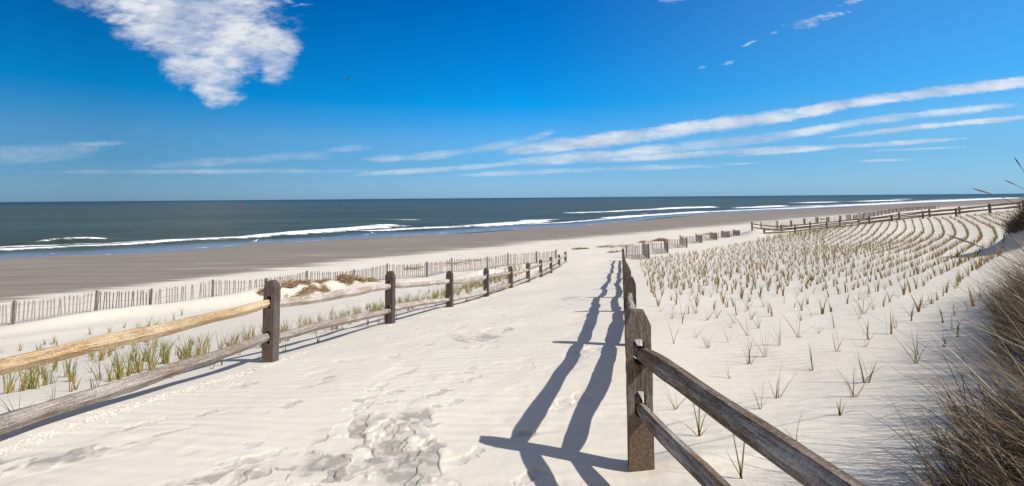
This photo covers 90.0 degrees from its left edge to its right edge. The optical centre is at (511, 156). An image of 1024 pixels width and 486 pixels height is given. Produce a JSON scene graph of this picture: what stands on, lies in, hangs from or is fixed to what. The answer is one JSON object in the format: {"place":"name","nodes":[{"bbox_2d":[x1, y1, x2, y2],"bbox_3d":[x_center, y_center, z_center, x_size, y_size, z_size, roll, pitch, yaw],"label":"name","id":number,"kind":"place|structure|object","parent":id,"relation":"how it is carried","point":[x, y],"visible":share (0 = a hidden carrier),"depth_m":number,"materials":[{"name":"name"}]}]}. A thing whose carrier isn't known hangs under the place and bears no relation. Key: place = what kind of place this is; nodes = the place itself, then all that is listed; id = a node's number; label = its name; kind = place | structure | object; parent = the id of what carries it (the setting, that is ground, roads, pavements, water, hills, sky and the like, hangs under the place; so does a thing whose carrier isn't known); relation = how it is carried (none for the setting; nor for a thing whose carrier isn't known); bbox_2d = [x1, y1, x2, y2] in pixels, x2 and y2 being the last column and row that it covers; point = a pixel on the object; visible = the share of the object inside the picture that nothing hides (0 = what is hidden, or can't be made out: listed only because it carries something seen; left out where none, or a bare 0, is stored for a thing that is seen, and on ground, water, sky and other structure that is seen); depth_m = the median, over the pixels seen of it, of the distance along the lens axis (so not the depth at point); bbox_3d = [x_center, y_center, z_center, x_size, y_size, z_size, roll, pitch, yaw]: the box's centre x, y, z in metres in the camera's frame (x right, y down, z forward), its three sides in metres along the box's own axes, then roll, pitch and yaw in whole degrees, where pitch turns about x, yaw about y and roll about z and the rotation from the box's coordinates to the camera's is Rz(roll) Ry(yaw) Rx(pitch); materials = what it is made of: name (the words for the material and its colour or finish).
{"place":"outdoors","nodes":[
{"label":"outdoors","id":0,"kind":"place"},
{"bbox_2d":[0,197,1023,485],"bbox_3d":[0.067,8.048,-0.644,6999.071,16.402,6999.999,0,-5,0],"label":"ground","id":1,"kind":"structure","parent":0,"point":[524,385],"depth_m":5.52,"materials":[{"name":"beige sand"}]},
{"bbox_2d":[2,371,20,393],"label":"beach grass plant","id":2,"kind":"object","parent":1,"relation":"on","point":[9,386],"visible":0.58,"depth_m":5.04,"materials":[{"name":"green plant"}]},
{"bbox_2d":[1,392,32,411],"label":"beach grass plant","id":3,"kind":"object","parent":1,"relation":"on","point":[11,405],"visible":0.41,"depth_m":3.96,"materials":[{"name":"green plant"}]},
{"bbox_2d":[18,368,34,391],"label":"beach grass plant","id":4,"kind":"object","parent":1,"relation":"on","point":[23,386],"visible":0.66,"depth_m":5.12,"materials":[{"name":"plant"}]},
{"bbox_2d":[19,367,36,388],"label":"beach grass plant","id":5,"kind":"object","parent":1,"relation":"on","point":[29,386],"visible":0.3,"depth_m":5.33,"materials":[{"name":"green plant"}]},
{"bbox_2d":[21,366,43,388],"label":"beach grass plant","id":6,"kind":"object","parent":1,"relation":"on","point":[36,381],"visible":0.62,"depth_m":5.26,"materials":[{"name":"green plant"}]},
{"bbox_2d":[41,365,47,377],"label":"beach grass plant","id":7,"kind":"object","parent":1,"relation":"on","point":[44,371],"visible":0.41,"depth_m":6.76,"materials":[{"name":"green plant"}]},
{"bbox_2d":[40,364,54,385],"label":"beach grass plant","id":8,"kind":"object","parent":1,"relation":"on","point":[46,379],"visible":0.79,"depth_m":5.55,"materials":[{"name":"green plant"}]},
{"bbox_2d":[61,359,77,377],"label":"beach grass plant","id":9,"kind":"object","parent":1,"relation":"on","point":[67,367],"visible":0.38,"depth_m":6.56,"materials":[{"name":"green plant"}]},
{"bbox_2d":[65,356,80,381],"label":"beach grass plant","id":10,"kind":"object","parent":1,"relation":"on","point":[71,374],"visible":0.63,"depth_m":5.78,"materials":[{"name":"green plant"}]},
{"bbox_2d":[69,359,78,391],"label":"beach grass plant","id":11,"kind":"object","parent":1,"relation":"on","point":[73,378],"visible":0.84,"depth_m":4.84,"materials":[{"name":"green plant"}]},
{"bbox_2d":[71,375,82,389],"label":"beach grass plant","id":12,"kind":"object","parent":1,"relation":"on","point":[75,388],"visible":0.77,"depth_m":4.97,"materials":[{"name":"green plant"}]},
{"bbox_2d":[89,355,102,379],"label":"beach grass plant","id":13,"kind":"object","parent":1,"relation":"on","point":[98,378],"visible":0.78,"depth_m":5.69,"materials":[{"name":"green plant"}]},
{"bbox_2d":[99,350,105,360],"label":"beach grass plant","id":14,"kind":"object","parent":1,"relation":"on","point":[102,356],"visible":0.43,"depth_m":8.53,"materials":[{"name":"green plant"}]},
{"bbox_2d":[104,356,121,381],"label":"beach grass plant","id":15,"kind":"object","parent":1,"relation":"on","point":[109,376],"visible":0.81,"depth_m":5.49,"materials":[{"name":"green plant"}]},
{"bbox_2d":[110,348,128,379],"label":"beach grass plant","id":16,"kind":"object","parent":1,"relation":"on","point":[119,374],"visible":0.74,"depth_m":5.63,"materials":[{"name":"green plant"}]},
{"bbox_2d":[115,353,135,376],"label":"beach grass plant","id":17,"kind":"object","parent":1,"relation":"on","point":[128,372],"visible":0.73,"depth_m":5.86,"materials":[{"name":"green plant"}]},
{"bbox_2d":[124,354,140,373],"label":"beach grass plant","id":18,"kind":"object","parent":1,"relation":"on","point":[132,370],"visible":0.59,"depth_m":6.05,"materials":[{"name":"green plant"}]},
{"bbox_2d":[128,345,150,372],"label":"beach grass plant","id":19,"kind":"object","parent":1,"relation":"on","point":[137,367],"visible":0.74,"depth_m":6.14,"materials":[{"name":"green plant"}]},
{"bbox_2d":[133,346,151,372],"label":"beach grass plant","id":20,"kind":"object","parent":1,"relation":"on","point":[141,361],"visible":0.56,"depth_m":6.23,"materials":[{"name":"green plant"}]},
{"bbox_2d":[141,341,157,361],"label":"beach grass plant","id":21,"kind":"object","parent":1,"relation":"on","point":[150,352],"visible":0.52,"depth_m":7.48,"materials":[{"name":"green plant"}]},
{"bbox_2d":[143,344,162,369],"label":"beach grass plant","id":22,"kind":"object","parent":1,"relation":"on","point":[152,358],"visible":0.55,"depth_m":6.37,"materials":[{"name":"green plant"}]},
{"bbox_2d":[146,343,161,370],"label":"beach grass plant","id":23,"kind":"object","parent":1,"relation":"on","point":[152,360],"visible":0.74,"depth_m":6.02,"materials":[{"name":"green plant"}]},
{"bbox_2d":[158,338,176,363],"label":"beach grass plant","id":24,"kind":"object","parent":1,"relation":"on","point":[164,349],"visible":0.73,"depth_m":7.03,"materials":[{"name":"green plant"}]},
{"bbox_2d":[159,343,176,363],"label":"beach grass plant","id":25,"kind":"object","parent":1,"relation":"on","point":[167,359],"visible":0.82,"depth_m":6.96,"materials":[{"name":"green plant"}]},
{"bbox_2d":[174,340,194,360],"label":"beach grass plant","id":26,"kind":"object","parent":1,"relation":"on","point":[186,352],"visible":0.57,"depth_m":6.45,"materials":[{"name":"green plant"}]},
{"bbox_2d":[178,340,191,359],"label":"beach grass plant","id":27,"kind":"object","parent":1,"relation":"on","point":[185,347],"visible":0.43,"depth_m":6.87,"materials":[{"name":"green plant"}]},
{"bbox_2d":[177,336,197,357],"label":"beach grass plant","id":28,"kind":"object","parent":1,"relation":"on","point":[183,349],"visible":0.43,"depth_m":6.68,"materials":[{"name":"green plant"}]},
{"bbox_2d":[184,338,201,357],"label":"beach grass plant","id":29,"kind":"object","parent":1,"relation":"on","point":[190,354],"visible":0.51,"depth_m":6.60,"materials":[{"name":"plant"}]},
{"bbox_2d":[194,334,211,354],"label":"beach grass plant","id":30,"kind":"object","parent":1,"relation":"on","point":[203,346],"visible":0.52,"depth_m":7.35,"materials":[{"name":"green plant"}]},
{"bbox_2d":[195,335,213,354],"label":"beach grass plant","id":31,"kind":"object","parent":1,"relation":"on","point":[197,353],"visible":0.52,"depth_m":6.77,"materials":[{"name":"green plant"}]},
{"bbox_2d":[200,332,210,352],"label":"beach grass plant","id":32,"kind":"object","parent":1,"relation":"on","point":[206,344],"visible":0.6,"depth_m":7.69,"materials":[{"name":"green plant"}]},
{"bbox_2d":[216,332,233,348],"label":"beach grass plant","id":33,"kind":"object","parent":1,"relation":"on","point":[221,347],"visible":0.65,"depth_m":7.43,"materials":[{"name":"plant"}]},
{"bbox_2d":[230,328,242,345],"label":"beach grass plant","id":34,"kind":"object","parent":1,"relation":"on","point":[236,338],"visible":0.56,"depth_m":7.66,"materials":[{"name":"green plant"}]},
{"bbox_2d":[231,329,242,343],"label":"beach grass plant","id":35,"kind":"object","parent":1,"relation":"on","point":[237,337],"visible":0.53,"depth_m":8.00,"materials":[{"name":"green plant"}]},
{"bbox_2d":[242,323,251,338],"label":"beach grass plant","id":36,"kind":"object","parent":1,"relation":"on","point":[248,337],"visible":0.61,"depth_m":8.73,"materials":[{"name":"green plant"}]},
{"bbox_2d":[257,288,263,295],"bbox_3d":[-10.535,5.797,21.858,0.780,0.518,0.764,2,-5,-26],"label":"straw heap","id":37,"kind":"object","parent":1,"relation":"on","point":[261,291],"visible":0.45,"depth_m":21.71,"materials":[{"name":"beige plant"}]},
{"bbox_2d":[0,278,540,454],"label":"drift","id":38,"kind":"object","parent":1,"relation":"on","point":[117,410],"visible":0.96,"depth_m":4.37,"materials":[{"name":"white sand"}]},
{"bbox_2d":[0,249,556,325],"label":"sand fence","id":39,"kind":"object","parent":1,"relation":"on","point":[13,312],"visible":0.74,"depth_m":22.90,"materials":[{"name":"brown wood"}]},
{"bbox_2d":[0,251,566,434],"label":"split rail fence","id":40,"kind":"object","parent":1,"relation":"on","point":[271,303],"visible":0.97,"depth_m":5.29,"materials":[{"name":"brown wood"}]},
{"bbox_2d":[259,277,331,297],"bbox_3d":[-9.600,5.843,22.939,3.033,0.876,2.636,0,-5,0],"label":"straw heap","id":41,"kind":"object","parent":1,"relation":"on","point":[290,283],"visible":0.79,"depth_m":22.94,"materials":[{"name":"brown plant"}]},
{"bbox_2d":[316,272,370,285],"bbox_3d":[-8.331,6.072,25.002,2.838,0.915,2.464,0,-5,0],"label":"straw heap","id":42,"kind":"object","parent":1,"relation":"on","point":[345,278],"visible":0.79,"depth_m":24.71,"materials":[{"name":"brown plant"}]},
{"bbox_2d":[360,275,380,281],"bbox_3d":[-7.301,6.230,25.805,1.032,0.538,1.494,3,-6,-35],"label":"straw heap","id":43,"kind":"object","parent":1,"relation":"on","point":[372,279],"visible":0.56,"depth_m":25.71,"materials":[{"name":"brown plant"}]},
{"bbox_2d":[433,261,468,265],"bbox_3d":[-4.104,7.383,35.398,2.738,0.360,1.944,1,-5,-13],"label":"straw heap","id":44,"kind":"object","parent":1,"relation":"on","point":[455,262],"visible":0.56,"depth_m":35.67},
{"bbox_2d":[0,209,1015,378],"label":"planted grass","id":45,"kind":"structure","parent":1,"relation":"on","point":[475,284],"depth_m":21.45,"materials":[{"name":"green plant"}]},
{"bbox_2d":[605,243,638,247],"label":"straw heap","id":46,"kind":"object","parent":1,"relation":"on","point":[610,246],"visible":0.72,"depth_m":45.50,"materials":[{"name":"brown plant"}]},
{"bbox_2d":[652,238,668,241],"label":"straw heap","id":47,"kind":"object","parent":1,"relation":"on","point":[659,239],"visible":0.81,"depth_m":49.43,"materials":[{"name":"brown plant"}]},
{"bbox_2d":[664,384,685,409],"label":"beach grass plant","id":48,"kind":"object","parent":1,"relation":"on","point":[676,401],"visible":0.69,"depth_m":3.91,"materials":[{"name":"green plant"}]},
{"bbox_2d":[625,229,739,258],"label":"sand fence","id":49,"kind":"object","parent":1,"relation":"on","point":[645,250],"visible":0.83,"depth_m":40.56,"materials":[{"name":"brown wood"}]},
{"bbox_2d":[669,404,706,436],"bbox_3d":[1.140,1.701,3.400,0.344,0.340,0.001,0,-5,0],"label":"beach grass plant","id":50,"kind":"object","parent":1,"relation":"on","point":[699,428],"visible":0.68,"depth_m":3.40,"materials":[{"name":"plant"}]},
{"bbox_2d":[725,434,744,478],"bbox_3d":[1.220,1.560,2.778,0.132,0.396,0.005,0,-5,0],"label":"beach grass plant","id":51,"kind":"object","parent":1,"relation":"on","point":[740,465],"visible":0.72,"depth_m":2.77,"materials":[{"name":"green plant"}]},
{"bbox_2d":[622,248,865,485],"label":"split rail fence","id":52,"kind":"object","parent":1,"relation":"on","point":[803,465],"visible":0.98,"depth_m":2.49,"materials":[{"name":"brown wood"}]},
{"bbox_2d":[741,340,757,363],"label":"beach grass plant","id":53,"kind":"object","parent":1,"relation":"on","point":[748,362],"visible":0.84,"depth_m":5.08,"materials":[{"name":"green plant"}]},
{"bbox_2d":[751,328,768,355],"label":"beach grass plant","id":54,"kind":"object","parent":1,"relation":"on","point":[763,345],"visible":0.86,"depth_m":5.34,"materials":[{"name":"plant"}]},
{"bbox_2d":[753,382,769,408],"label":"beach grass plant","id":55,"kind":"object","parent":1,"relation":"on","point":[761,399],"visible":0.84,"depth_m":3.80,"materials":[{"name":"green plant"}]},
{"bbox_2d":[766,324,783,345],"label":"beach grass plant","id":56,"kind":"object","parent":1,"relation":"on","point":[779,335],"visible":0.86,"depth_m":5.76,"materials":[{"name":"plant"}]},
{"bbox_2d":[768,362,795,398],"bbox_3d":[2.120,1.743,3.998,0.172,0.325,0.157,0,-5,-8],"label":"beach grass plant","id":57,"kind":"object","parent":1,"relation":"on","point":[777,391],"visible":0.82,"depth_m":4.00,"materials":[{"name":"green plant"}]},
{"bbox_2d":[791,292,804,310],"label":"beach grass plant","id":58,"kind":"object","parent":1,"relation":"on","point":[800,305],"visible":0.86,"depth_m":8.58,"materials":[{"name":"plant"}]},
{"bbox_2d":[807,344,813,370],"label":"beach grass plant","id":59,"kind":"object","parent":1,"relation":"on","point":[811,360],"visible":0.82,"depth_m":4.70,"materials":[{"name":"green plant"}]},
{"bbox_2d":[819,297,826,313],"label":"beach grass plant","id":60,"kind":"object","parent":1,"relation":"on","point":[822,309],"visible":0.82,"depth_m":8.04,"materials":[{"name":"plant"}]},
{"bbox_2d":[832,332,843,351],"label":"beach grass plant","id":61,"kind":"object","parent":1,"relation":"on","point":[838,343],"visible":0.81,"depth_m":5.28,"materials":[{"name":"plant"}]},
{"bbox_2d":[836,397,844,415],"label":"beach grass plant","id":62,"kind":"object","parent":1,"relation":"on","point":[839,411],"visible":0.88,"depth_m":3.47,"materials":[{"name":"plant"}]},
{"bbox_2d":[760,206,938,228],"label":"sand fence","id":63,"kind":"object","parent":1,"relation":"on","point":[848,217],"visible":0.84,"depth_m":87.91,"materials":[{"name":"brown wood"}]},
{"bbox_2d":[837,369,873,396],"bbox_3d":[2.561,1.691,3.860,0.210,0.254,0.214,-1,-5,9],"label":"beach grass plant","id":64,"kind":"object","parent":1,"relation":"on","point":[853,385],"visible":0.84,"depth_m":3.86,"materials":[{"name":"plant"}]},
{"bbox_2d":[849,293,873,313],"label":"beach grass plant","id":65,"kind":"object","parent":1,"relation":"on","point":[863,304],"visible":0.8,"depth_m":7.78,"materials":[{"name":"plant"}]},
{"bbox_2d":[855,317,868,339],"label":"beach grass plant","id":66,"kind":"object","parent":1,"relation":"on","point":[867,335],"visible":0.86,"depth_m":5.83,"materials":[{"name":"plant"}]},
{"bbox_2d":[850,337,883,382],"bbox_3d":[2.857,1.663,4.104,0.232,0.397,0.264,-2,-5,17],"label":"beach grass plant","id":67,"kind":"object","parent":1,"relation":"on","point":[869,377],"visible":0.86,"depth_m":4.16,"materials":[{"name":"plant"}]},
{"bbox_2d":[751,201,1020,230],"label":"split rail fence","id":68,"kind":"object","parent":1,"relation":"on","point":[810,223],"visible":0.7,"depth_m":52.09,"materials":[{"name":"brown wood"}]},
{"bbox_2d":[884,307,892,333],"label":"beach grass plant","id":69,"kind":"object","parent":1,"relation":"on","point":[890,322],"visible":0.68,"depth_m":6.09,"materials":[{"name":"plant"}]},
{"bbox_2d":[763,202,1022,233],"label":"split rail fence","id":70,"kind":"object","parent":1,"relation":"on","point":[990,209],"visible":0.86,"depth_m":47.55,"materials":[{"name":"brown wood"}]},
{"bbox_2d":[898,280,908,294],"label":"beach grass plant","id":71,"kind":"object","parent":1,"relation":"on","point":[903,289],"visible":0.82,"depth_m":9.31,"materials":[{"name":"plant"}]},
{"bbox_2d":[893,333,926,363],"bbox_3d":[3.600,1.724,4.613,0.243,0.330,0.146,-2,-5,13],"label":"beach grass plant","id":72,"kind":"object","parent":1,"relation":"on","point":[915,359],"visible":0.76,"depth_m":4.62,"materials":[{"name":"plant"}]},
{"bbox_2d":[909,292,922,311],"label":"beach grass plant","id":73,"kind":"object","parent":1,"relation":"on","point":[918,307],"visible":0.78,"depth_m":7.44,"materials":[{"name":"plant"}]},
{"bbox_2d":[826,197,1023,485],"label":"dune grass","id":74,"kind":"structure","parent":1,"relation":"on","point":[1012,302],"depth_m":2.53,"materials":[{"name":"brown plant"}]},
{"bbox_2d":[946,234,1023,267],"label":"grass stalk","id":75,"kind":"object","parent":74,"relation":"on","point":[980,246],"depth_m":2.71,"materials":[{"name":"brown plant"}]},
{"bbox_2d":[972,188,1023,207],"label":"grass stalk","id":76,"kind":"object","parent":74,"relation":"on","point":[996,195],"depth_m":3.03,"materials":[{"name":"brown plant"}]},
{"bbox_2d":[985,210,1023,251],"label":"grass stalk","id":77,"kind":"object","parent":74,"relation":"on","point":[1004,229],"depth_m":3.00,"materials":[{"name":"brown plant"}]},
{"bbox_2d":[919,394,947,455],"bbox_3d":[2.223,1.415,2.754,0.193,0.364,0.176,-4,-6,39],"label":"beach grass plant","id":78,"kind":"object","parent":1,"relation":"on","point":[938,435],"visible":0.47,"depth_m":2.70,"materials":[{"name":"plant"}]},
{"bbox_2d":[941,280,949,292],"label":"beach grass plant","id":79,"kind":"object","parent":1,"relation":"on","point":[946,287],"visible":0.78,"depth_m":9.02,"materials":[{"name":"plant"}]},
{"bbox_2d":[931,384,970,428],"bbox_3d":[2.637,1.483,3.053,0.264,0.280,0.158,1,-5,-22],"label":"beach grass plant","id":80,"kind":"object","parent":1,"relation":"on","point":[957,425],"visible":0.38,"depth_m":3.03,"materials":[{"name":"plant"}]},
{"bbox_2d":[967,284,974,305],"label":"beach grass plant","id":81,"kind":"object","parent":1,"relation":"on","point":[972,301],"visible":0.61,"depth_m":7.27,"materials":[{"name":"plant"}]},
{"bbox_2d":[0,194,1023,258],"bbox_3d":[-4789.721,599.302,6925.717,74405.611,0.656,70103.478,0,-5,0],"label":"sea","id":82,"kind":"structure","parent":0,"point":[35,229],"depth_m":158.00,"materials":[{"name":"liquid"}]},
{"bbox_2d":[0,0,1023,201],"label":"sky","id":83,"kind":"structure","parent":0,"point":[101,100],"materials":[{"name":"blue"}]}
]}

